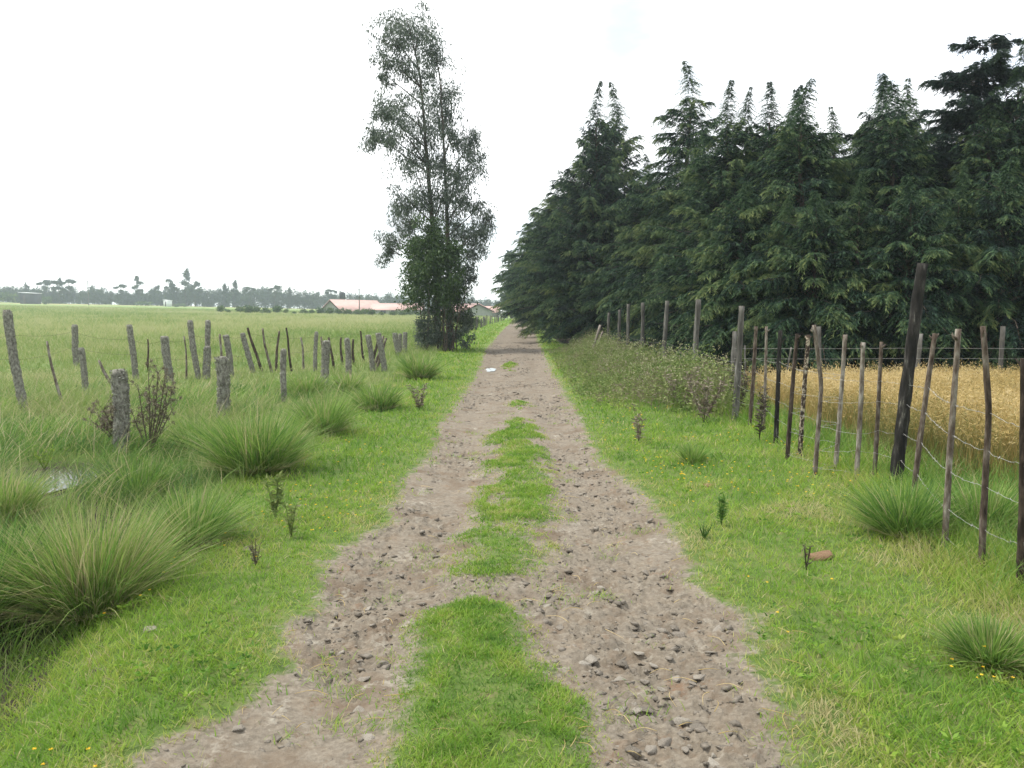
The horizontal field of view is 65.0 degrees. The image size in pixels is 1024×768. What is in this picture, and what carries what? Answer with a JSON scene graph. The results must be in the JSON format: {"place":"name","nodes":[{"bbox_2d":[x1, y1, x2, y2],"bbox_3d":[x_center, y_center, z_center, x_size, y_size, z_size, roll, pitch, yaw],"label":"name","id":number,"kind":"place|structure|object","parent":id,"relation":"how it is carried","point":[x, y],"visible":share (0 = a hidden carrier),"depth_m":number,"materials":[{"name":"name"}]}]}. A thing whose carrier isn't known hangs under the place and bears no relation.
{"place":"outdoors","nodes":[
{"label":"outdoors","id":0,"kind":"place"},
{"bbox_2d":[4,464,110,493],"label":"marsh water","id":1,"kind":"structure","parent":0,"point":[57,477],"depth_m":8.42,"materials":[{"name":"grey liquid"}]},
{"bbox_2d":[0,372,364,693],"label":"marsh grass","id":2,"kind":"structure","parent":0,"point":[13,427],"depth_m":9.63,"materials":[{"name":"plant"}]},
{"bbox_2d":[140,321,780,767],"bbox_3d":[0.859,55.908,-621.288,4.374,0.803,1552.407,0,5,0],"label":"dirt track","id":3,"kind":"structure","parent":0,"point":[228,747],"depth_m":4.15,"materials":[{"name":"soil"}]},
{"bbox_2d":[162,361,758,767],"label":"track grass","id":4,"kind":"structure","parent":0,"point":[514,430],"depth_m":3.75,"materials":[{"name":"plant"}]},
{"bbox_2d":[0,302,1023,767],"bbox_3d":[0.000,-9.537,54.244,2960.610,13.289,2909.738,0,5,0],"label":"ground","id":5,"kind":"structure","parent":0,"point":[694,562],"depth_m":4.72,"materials":[{"name":"plant"}]},
{"bbox_2d":[2,309,28,414],"bbox_3d":[-7.827,-0.240,12.697,0.387,1.882,0.170,1,5,7],"label":"fence post","id":6,"kind":"object","parent":5,"relation":"on","point":[11,344],"visible":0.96,"depth_m":12.64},
{"bbox_2d":[18,292,41,303],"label":"shed","id":7,"kind":"structure","parent":5,"relation":"on","point":[29,298],"depth_m":330.95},
{"bbox_2d":[0,464,86,524],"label":"grass tussock","id":8,"kind":"object","parent":5,"relation":"on","point":[17,490],"depth_m":6.39,"materials":[{"name":"plant"}]},
{"bbox_2d":[0,500,101,621],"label":"grass tussock","id":9,"kind":"object","parent":5,"relation":"on","point":[9,601],"depth_m":4.62,"materials":[{"name":"plant"}]},
{"bbox_2d":[46,341,63,407],"bbox_3d":[-7.494,-0.058,13.245,0.316,1.299,0.060,0,5,0],"label":"fence stake","id":10,"kind":"object","parent":5,"relation":"on","point":[53,372],"visible":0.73,"depth_m":13.22,"materials":[{"name":"grey wood"}]},
{"bbox_2d":[52,277,66,303],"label":"distant tree","id":11,"kind":"object","parent":5,"relation":"on","point":[61,299],"visible":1,"depth_m":368.44,"materials":[{"name":"green plant"}]},
{"bbox_2d":[62,279,76,303],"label":"distant tree","id":12,"kind":"object","parent":5,"relation":"on","point":[69,299],"visible":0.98,"depth_m":372.70,"materials":[{"name":"green plant"}]},
{"bbox_2d":[71,324,78,365],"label":"fence post","id":13,"kind":"object","parent":5,"relation":"on","point":[75,343],"visible":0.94,"depth_m":24.41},
{"bbox_2d":[77,347,88,393],"bbox_3d":[-8.435,-0.196,15.841,0.205,1.063,0.155,0,5,0],"label":"fence post","id":14,"kind":"object","parent":5,"relation":"on","point":[83,363],"visible":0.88,"depth_m":15.80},
{"bbox_2d":[82,394,116,438],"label":"thistle","id":15,"kind":"object","parent":5,"relation":"on","point":[106,416],"visible":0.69,"depth_m":9.78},
{"bbox_2d":[109,369,130,452],"bbox_3d":[-4.721,0.372,9.691,0.254,1.131,0.244,0,5,0],"label":"fence post","id":16,"kind":"object","parent":5,"relation":"on","point":[120,386],"visible":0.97,"depth_m":9.63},
{"bbox_2d":[53,447,197,502],"bbox_3d":[-3.766,0.896,8.011,1.639,0.567,1.812,3,6,30],"label":"grass tussock","id":17,"kind":"object","parent":5,"relation":"on","point":[150,472],"depth_m":8.00,"materials":[{"name":"plant"}]},
{"bbox_2d":[127,324,138,378],"bbox_3d":[-9.254,-0.708,19.599,0.248,1.490,0.199,0,5,0],"label":"fence post","id":18,"kind":"object","parent":5,"relation":"on","point":[133,352],"visible":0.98,"depth_m":19.54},
{"bbox_2d":[0,485,271,642],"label":"grass tussock","id":19,"kind":"object","parent":5,"relation":"on","point":[107,570],"depth_m":4.64,"materials":[{"name":"plant"}]},
{"bbox_2d":[129,358,182,449],"bbox_3d":[-4.488,0.264,9.824,0.848,1.207,0.585,0,5,0],"label":"thistle","id":20,"kind":"object","parent":5,"relation":"on","point":[145,394],"visible":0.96,"depth_m":9.84,"materials":[{"name":"plant"}]},
{"bbox_2d":[160,336,173,382],"bbox_3d":[-7.954,-0.504,18.546,0.281,1.222,0.235,0,5,0],"label":"fence post","id":21,"kind":"object","parent":5,"relation":"on","point":[165,350],"visible":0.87,"depth_m":18.47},
{"bbox_2d":[162,279,179,305],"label":"distant tree","id":22,"kind":"object","parent":5,"relation":"on","point":[172,289],"visible":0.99,"depth_m":375.02,"materials":[{"name":"green plant"}]},
{"bbox_2d":[177,268,193,305],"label":"distant tree","id":23,"kind":"object","parent":5,"relation":"on","point":[185,293],"visible":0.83,"depth_m":391.13,"materials":[{"name":"green plant"}]},
{"bbox_2d":[187,320,200,378],"bbox_3d":[-7.746,-0.753,19.630,0.338,1.625,0.190,0,5,0],"label":"fence post","id":24,"kind":"object","parent":5,"relation":"on","point":[193,347],"visible":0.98,"depth_m":19.57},
{"bbox_2d":[186,281,205,306],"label":"distant tree","id":25,"kind":"object","parent":5,"relation":"on","point":[191,290],"visible":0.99,"depth_m":378.28,"materials":[{"name":"green plant"}]},
{"bbox_2d":[154,411,244,452],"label":"grass tussock","id":26,"kind":"object","parent":5,"relation":"on","point":[180,431],"depth_m":10.25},
{"bbox_2d":[104,473,302,550],"bbox_3d":[-2.262,0.913,5.739,1.566,0.504,1.508,-3,6,-34],"label":"grass tussock","id":27,"kind":"object","parent":5,"relation":"on","point":[211,514],"depth_m":5.69,"materials":[{"name":"plant"}]},
{"bbox_2d":[202,346,211,378],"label":"fence post","id":28,"kind":"object","parent":5,"relation":"on","point":[206,368],"visible":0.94,"depth_m":19.62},
{"bbox_2d":[214,356,231,418],"bbox_3d":[-4.509,0.123,12.520,0.273,1.120,0.270,0,5,0],"label":"fence post","id":29,"kind":"object","parent":5,"relation":"on","point":[223,381],"visible":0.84,"depth_m":12.45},
{"bbox_2d":[222,334,233,377],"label":"fence post","id":30,"kind":"object","parent":5,"relation":"on","point":[228,349],"visible":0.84,"depth_m":20.07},
{"bbox_2d":[229,280,242,307],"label":"distant tree","id":31,"kind":"object","parent":5,"relation":"on","point":[233,297],"visible":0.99,"depth_m":373.74,"materials":[{"name":"green plant"}]},
{"bbox_2d":[0,304,492,716],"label":"field grass","id":32,"kind":"structure","parent":5,"relation":"on","point":[111,319],"depth_m":28.63,"materials":[{"name":"plant"}]},
{"bbox_2d":[240,333,255,372],"bbox_3d":[-7.152,-0.783,21.759,0.406,1.224,0.185,0,5,0],"label":"fence post","id":33,"kind":"object","parent":5,"relation":"on","point":[246,348],"visible":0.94,"depth_m":21.70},
{"bbox_2d":[130,401,367,478],"bbox_3d":[-2.724,0.506,8.235,2.559,0.810,2.533,0,5,0],"label":"grass tussock","id":34,"kind":"object","parent":5,"relation":"on","point":[272,445],"depth_m":7.93,"materials":[{"name":"plant"}]},
{"bbox_2d":[0,284,499,308],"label":"distant woodland","id":35,"kind":"object","parent":5,"relation":"on","point":[261,295],"visible":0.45,"depth_m":392.88,"materials":[{"name":"plant"}]},
{"bbox_2d":[260,470,287,517],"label":"weed plant","id":36,"kind":"object","parent":5,"relation":"on","point":[276,501],"visible":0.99,"depth_m":6.31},
{"bbox_2d":[279,349,286,401],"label":"fence post","id":37,"kind":"object","parent":5,"relation":"on","point":[283,366],"visible":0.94,"depth_m":14.48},
{"bbox_2d":[281,501,300,535],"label":"weed plant","id":38,"kind":"object","parent":5,"relation":"on","point":[290,527],"visible":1,"depth_m":5.82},
{"bbox_2d":[259,369,342,396],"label":"grass tussock","id":39,"kind":"object","parent":5,"relation":"on","point":[310,381],"depth_m":15.62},
{"bbox_2d":[259,385,378,435],"bbox_3d":[-2.569,0.355,10.611,2.158,0.677,1.915,0,5,0],"label":"grass tussock","id":40,"kind":"object","parent":5,"relation":"on","point":[340,415],"depth_m":10.57,"materials":[{"name":"plant"}]},
{"bbox_2d":[320,340,330,386],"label":"fence post","id":41,"kind":"object","parent":5,"relation":"on","point":[325,355],"visible":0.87,"depth_m":17.56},
{"bbox_2d":[344,338,351,375],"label":"fence post","id":42,"kind":"object","parent":5,"relation":"on","point":[348,362],"visible":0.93,"depth_m":20.60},
{"bbox_2d":[325,370,379,392],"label":"grass tussock","id":43,"kind":"object","parent":5,"relation":"on","point":[356,383],"depth_m":16.48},
{"bbox_2d":[365,334,374,370],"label":"fence post","id":44,"kind":"object","parent":5,"relation":"on","point":[369,348],"visible":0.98,"depth_m":22.25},
{"bbox_2d":[331,378,410,410],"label":"grass tussock","id":45,"kind":"object","parent":5,"relation":"on","point":[386,400],"depth_m":13.28,"materials":[{"name":"plant"}]},
{"bbox_2d":[322,299,424,314],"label":"farm building","id":46,"kind":"structure","parent":5,"relation":"on","point":[353,306],"depth_m":191.71,"materials":[{"name":"pink paint"}]},
{"bbox_2d":[375,333,387,370],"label":"fence post","id":47,"kind":"object","parent":5,"relation":"on","point":[381,352],"visible":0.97,"depth_m":22.23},
{"bbox_2d":[406,383,427,407],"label":"weed plant","id":48,"kind":"object","parent":5,"relation":"on","point":[420,400],"visible":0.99,"depth_m":13.32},
{"bbox_2d":[387,351,455,379],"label":"grass tussock","id":49,"kind":"object","parent":5,"relation":"on","point":[414,369],"depth_m":19.56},
{"bbox_2d":[357,0,497,348],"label":"eucalyptus tree","id":50,"kind":"object","parent":5,"relation":"on","point":[446,191],"visible":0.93,"depth_m":35.04,"materials":[{"name":"green plant"}]},
{"bbox_2d":[394,212,477,347],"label":"eucalyptus tree","id":51,"kind":"object","parent":5,"relation":"on","point":[432,252],"visible":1,"depth_m":33.32,"materials":[{"name":"green plant"}]},
{"bbox_2d":[412,287,476,351],"bbox_3d":[-2.910,-2.902,34.448,2.855,3.478,2.492,0,5,0],"label":"sucker thicket","id":52,"kind":"object","parent":5,"relation":"on","point":[439,335],"visible":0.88,"depth_m":34.03,"materials":[{"name":"green plant"}]},
{"bbox_2d":[454,303,500,316],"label":"farm building","id":53,"kind":"structure","parent":5,"relation":"on","point":[482,310],"depth_m":184.88,"materials":[{"name":"grey paint"}]},
{"bbox_2d":[493,250,516,317],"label":"distant tree","id":54,"kind":"object","parent":5,"relation":"on","point":[507,276],"visible":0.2,"depth_m":162.42,"materials":[{"name":"green plant"}]},
{"bbox_2d":[490,194,555,331],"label":"conifer tree","id":55,"kind":"object","parent":5,"relation":"on","point":[498,291],"visible":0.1,"depth_m":62.17,"materials":[{"name":"green plant"}]},
{"bbox_2d":[32,407,1014,766],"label":"wild flowers","id":56,"kind":"object","parent":5,"relation":"on","point":[624,479],"visible":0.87,"depth_m":6.91,"materials":[{"name":"yellow plant"}]},
{"bbox_2d":[28,409,1023,767],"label":"verge herbs","id":57,"kind":"object","parent":5,"relation":"on","point":[802,675],"visible":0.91,"depth_m":3.76,"materials":[{"name":"green plant"}]},
{"bbox_2d":[500,170,569,335],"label":"conifer tree","id":58,"kind":"object","parent":5,"relation":"on","point":[523,272],"visible":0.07,"depth_m":52.85,"materials":[{"name":"green plant"}]},
{"bbox_2d":[489,154,589,341],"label":"conifer tree","id":59,"kind":"object","parent":5,"relation":"on","point":[535,254],"visible":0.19,"depth_m":44.61,"materials":[{"name":"green plant"}]},
{"bbox_2d":[523,270,586,340],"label":"conifer tree","id":60,"kind":"object","parent":5,"relation":"on","point":[532,318],"visible":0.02,"depth_m":44.47,"materials":[{"name":"green plant"}]},
{"bbox_2d":[536,258,621,340],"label":"conifer tree","id":61,"kind":"object","parent":5,"relation":"on","point":[576,304],"visible":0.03,"depth_m":39.83,"materials":[{"name":"green plant"}]},
{"bbox_2d":[531,155,630,345],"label":"conifer tree","id":62,"kind":"object","parent":5,"relation":"on","point":[553,300],"visible":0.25,"depth_m":38.77,"materials":[{"name":"green plant"}]},
{"bbox_2d":[531,81,639,343],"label":"conifer tree","id":63,"kind":"object","parent":5,"relation":"on","point":[586,165],"visible":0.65,"depth_m":38.72,"materials":[{"name":"green plant"}]},
{"bbox_2d":[554,82,648,339],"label":"conifer tree","id":64,"kind":"object","parent":5,"relation":"on","point":[626,146],"visible":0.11,"depth_m":41.51,"materials":[{"name":"green plant"}]},
{"bbox_2d":[560,214,645,344],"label":"conifer tree","id":65,"kind":"object","parent":5,"relation":"on","point":[600,316],"visible":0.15,"depth_m":35.98,"materials":[{"name":"green plant"}]},
{"bbox_2d":[576,154,663,348],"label":"conifer tree","id":66,"kind":"object","parent":5,"relation":"on","point":[599,298],"visible":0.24,"depth_m":35.18,"materials":[{"name":"green plant"}]},
{"bbox_2d":[631,413,645,439],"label":"weed plant","id":67,"kind":"object","parent":5,"relation":"on","point":[638,428],"visible":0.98,"depth_m":10.03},
{"bbox_2d":[594,158,690,353],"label":"conifer tree","id":68,"kind":"object","parent":5,"relation":"on","point":[644,239],"visible":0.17,"depth_m":31.25,"materials":[{"name":"green plant"}]},
{"bbox_2d":[595,61,722,345],"bbox_3d":[7.249,-6.942,32.473,8.452,11.915,7.470,-3,6,-31],"label":"conifer tree","id":69,"kind":"object","parent":5,"relation":"on","point":[662,193],"visible":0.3,"depth_m":32.09,"materials":[{"name":"green plant"}]},
{"bbox_2d":[547,327,773,422],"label":"tall weeds","id":70,"kind":"object","parent":5,"relation":"on","point":[629,369],"visible":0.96,"depth_m":15.70,"materials":[{"name":"plant"}]},
{"bbox_2d":[616,126,720,357],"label":"conifer tree","id":71,"kind":"object","parent":5,"relation":"on","point":[656,295],"visible":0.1,"depth_m":28.28,"materials":[{"name":"green plant"}]},
{"bbox_2d":[609,137,747,355],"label":"conifer tree","id":72,"kind":"object","parent":5,"relation":"on","point":[635,297],"visible":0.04,"depth_m":30.73,"materials":[{"name":"green plant"}]},
{"bbox_2d":[662,366,700,407],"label":"weed plant","id":73,"kind":"object","parent":5,"relation":"on","point":[692,377],"visible":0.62,"depth_m":13.26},
{"bbox_2d":[674,440,716,463],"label":"grass tussock","id":74,"kind":"object","parent":5,"relation":"on","point":[691,452],"depth_m":8.68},
{"bbox_2d":[634,80,765,363],"bbox_3d":[6.480,-4.896,25.426,5.538,8.928,5.097,-1,5,-13],"label":"conifer tree","id":75,"kind":"object","parent":5,"relation":"on","point":[726,178],"visible":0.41,"depth_m":24.75,"materials":[{"name":"green plant"}]},
{"bbox_2d":[683,370,726,421],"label":"weed plant","id":76,"kind":"object","parent":5,"relation":"on","point":[708,407],"visible":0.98,"depth_m":11.76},
{"bbox_2d":[667,87,764,340],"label":"conifer tree","id":77,"kind":"object","parent":5,"relation":"on","point":[748,111],"visible":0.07,"depth_m":25.85,"materials":[{"name":"green plant"}]},
{"bbox_2d":[712,492,729,525],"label":"weed plant","id":78,"kind":"object","parent":5,"relation":"on","point":[721,506],"visible":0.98,"depth_m":6.06,"materials":[{"name":"green plant"}]},
{"bbox_2d":[652,181,804,374],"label":"conifer tree","id":79,"kind":"object","parent":5,"relation":"on","point":[730,245],"visible":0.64,"depth_m":20.50,"materials":[{"name":"green plant"}]},
{"bbox_2d":[728,366,749,410],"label":"weed plant","id":80,"kind":"object","parent":5,"relation":"on","point":[745,387],"visible":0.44,"depth_m":12.58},
{"bbox_2d":[682,81,811,363],"bbox_3d":[7.909,-4.769,24.394,5.502,8.870,5.064,1,5,9],"label":"conifer tree","id":81,"kind":"object","parent":5,"relation":"on","point":[763,129],"visible":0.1,"depth_m":24.36,"materials":[{"name":"green plant"}]},
{"bbox_2d":[753,384,769,439],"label":"weed plant","id":82,"kind":"object","parent":5,"relation":"on","point":[761,422],"visible":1,"depth_m":10.02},
{"bbox_2d":[715,194,849,374],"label":"conifer tree","id":83,"kind":"object","parent":5,"relation":"on","point":[769,273],"visible":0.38,"depth_m":19.17,"materials":[{"name":"green plant"}]},
{"bbox_2d":[747,85,828,354],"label":"conifer tree","id":84,"kind":"object","parent":5,"relation":"on","point":[800,88],"visible":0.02,"depth_m":25.24,"materials":[{"name":"green plant"}]},
{"bbox_2d":[712,89,866,348],"bbox_3d":[8.113,-4.155,22.275,4.651,7.933,5.955,-2,5,-22],"label":"conifer tree","id":85,"kind":"object","parent":5,"relation":"on","point":[804,135],"visible":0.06,"depth_m":21.92,"materials":[{"name":"green plant"}]},
{"bbox_2d":[687,79,898,370],"bbox_3d":[7.614,-3.977,21.125,6.037,7.805,6.119,3,6,32],"label":"conifer tree","id":86,"kind":"object","parent":5,"relation":"on","point":[811,180],"visible":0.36,"depth_m":20.61,"materials":[{"name":"green plant"}]},
{"bbox_2d":[710,190,904,374],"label":"conifer tree","id":87,"kind":"object","parent":5,"relation":"on","point":[809,241],"visible":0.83,"depth_m":18.14,"materials":[{"name":"green plant"}]},
{"bbox_2d":[607,263,1023,592],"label":"wire fence","id":88,"kind":"object","parent":5,"relation":"on","point":[901,437],"visible":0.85,"depth_m":7.37,"materials":[{"name":"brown wood"}]},
{"bbox_2d":[806,550,834,560],"bbox_3d":[2.023,1.135,5.272,0.175,0.077,0.135,-7,4,-5],"label":"rock","id":89,"kind":"object","parent":5,"relation":"on","point":[822,555],"visible":0.7,"depth_m":5.23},
{"bbox_2d":[819,106,864,353],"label":"conifer tree","id":90,"kind":"object","parent":5,"relation":"on","point":[836,128],"visible":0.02,"depth_m":23.86,"materials":[{"name":"green plant"}]},
{"bbox_2d":[776,171,927,372],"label":"conifer tree","id":91,"kind":"object","parent":5,"relation":"on","point":[854,231],"visible":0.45,"depth_m":18.35,"materials":[{"name":"green plant"}]},
{"bbox_2d":[731,358,1019,485],"bbox_3d":[9.534,0.202,11.306,11.507,0.851,8.773,0,5,0],"label":"ripe grain","id":92,"kind":"object","parent":5,"relation":"on","point":[1005,397],"visible":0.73,"depth_m":9.82},
{"bbox_2d":[729,326,1023,388],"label":"wire fence","id":93,"kind":"object","parent":5,"relation":"on","point":[1001,348],"visible":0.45,"depth_m":15.66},
{"bbox_2d":[809,73,955,370],"bbox_3d":[10.153,-4.434,22.572,6.658,8.492,6.568,0,5,0],"label":"conifer tree","id":94,"kind":"object","parent":5,"relation":"on","point":[858,134],"visible":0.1,"depth_m":22.14,"materials":[{"name":"green plant"}]},
{"bbox_2d":[829,75,942,366],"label":"conifer tree","id":95,"kind":"object","parent":5,"relation":"on","point":[864,122],"visible":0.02,"depth_m":23.41,"materials":[{"name":"green plant"}]},
{"bbox_2d":[782,80,1002,372],"bbox_3d":[10.051,-3.986,21.052,6.096,7.813,5.388,0,5,-5],"label":"conifer tree","id":96,"kind":"object","parent":5,"relation":"on","point":[891,161],"visible":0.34,"depth_m":20.68,"materials":[{"name":"green plant"}]},
{"bbox_2d":[811,473,1007,541],"bbox_3d":[2.811,0.859,5.715,1.455,0.517,1.584,2,6,24],"label":"grass tussock","id":97,"kind":"object","parent":5,"relation":"on","point":[879,517],"depth_m":5.67,"materials":[{"name":"plant"}]},
{"bbox_2d":[823,175,1018,373],"bbox_3d":[8.938,-2.248,18.183,4.454,4.849,4.689,2,5,21],"label":"conifer tree","id":98,"kind":"object","parent":5,"relation":"on","point":[921,231],"visible":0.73,"depth_m":17.49,"materials":[{"name":"green plant"}]},
{"bbox_2d":[896,78,945,179],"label":"conifer tree","id":99,"kind":"object","parent":5,"relation":"on","point":[906,88],"visible":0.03,"depth_m":24.20,"materials":[{"name":"green plant"}]},
{"bbox_2d":[905,96,945,179],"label":"conifer tree","id":100,"kind":"object","parent":5,"relation":"on","point":[915,110],"visible":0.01,"depth_m":27.95,"materials":[{"name":"green plant"}]},
{"bbox_2d":[883,156,1023,374],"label":"conifer tree","id":101,"kind":"object","parent":5,"relation":"on","point":[994,222],"visible":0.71,"depth_m":17.72,"materials":[{"name":"green plant"}]},
{"bbox_2d":[886,166,1023,373],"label":"conifer tree","id":102,"kind":"object","parent":5,"relation":"on","point":[953,225],"visible":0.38,"depth_m":18.15,"materials":[{"name":"green plant"}]},
{"bbox_2d":[922,85,992,201],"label":"conifer tree","id":103,"kind":"object","parent":5,"relation":"on","point":[943,173],"visible":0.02,"depth_m":22.52,"materials":[{"name":"green plant"}]},
{"bbox_2d":[896,86,1023,372],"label":"conifer tree","id":104,"kind":"object","parent":5,"relation":"on","point":[977,170],"visible":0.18,"depth_m":20.67,"materials":[{"name":"green plant"}]},
{"bbox_2d":[910,468,1018,534],"bbox_3d":[3.383,0.851,6.039,1.538,0.479,1.473,0,5,0],"label":"grass tussock","id":105,"kind":"object","parent":5,"relation":"on","point":[998,504],"depth_m":5.80,"materials":[{"name":"plant"}]},
{"bbox_2d":[906,605,1023,692],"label":"grass tussock","id":106,"kind":"object","parent":5,"relation":"on","point":[973,641],"depth_m":3.69,"materials":[{"name":"plant"}]},
{"bbox_2d":[916,33,1023,370],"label":"conifer tree","id":107,"kind":"object","parent":5,"relation":"on","point":[995,70],"visible":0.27,"depth_m":21.63,"materials":[{"name":"green plant"}]},
{"bbox_2d":[941,39,1023,368],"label":"conifer tree","id":108,"kind":"object","parent":5,"relation":"on","point":[1015,122],"visible":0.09,"depth_m":20.77,"materials":[{"name":"green plant"}]},
{"bbox_2d":[0,0,1023,308],"label":"sky","id":109,"kind":"structure","parent":0,"point":[151,140],"materials":[{"name":"white"}]},
{"bbox_2d":[242,446,813,767],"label":"stones","id":110,"kind":"object","parent":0,"point":[566,672],"visible":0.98,"depth_m":3.45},
{"bbox_2d":[719,386,1023,627],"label":"fence foot grass","id":111,"kind":"structure","parent":0,"point":[965,476],"depth_m":7.00,"materials":[{"name":"plant"}]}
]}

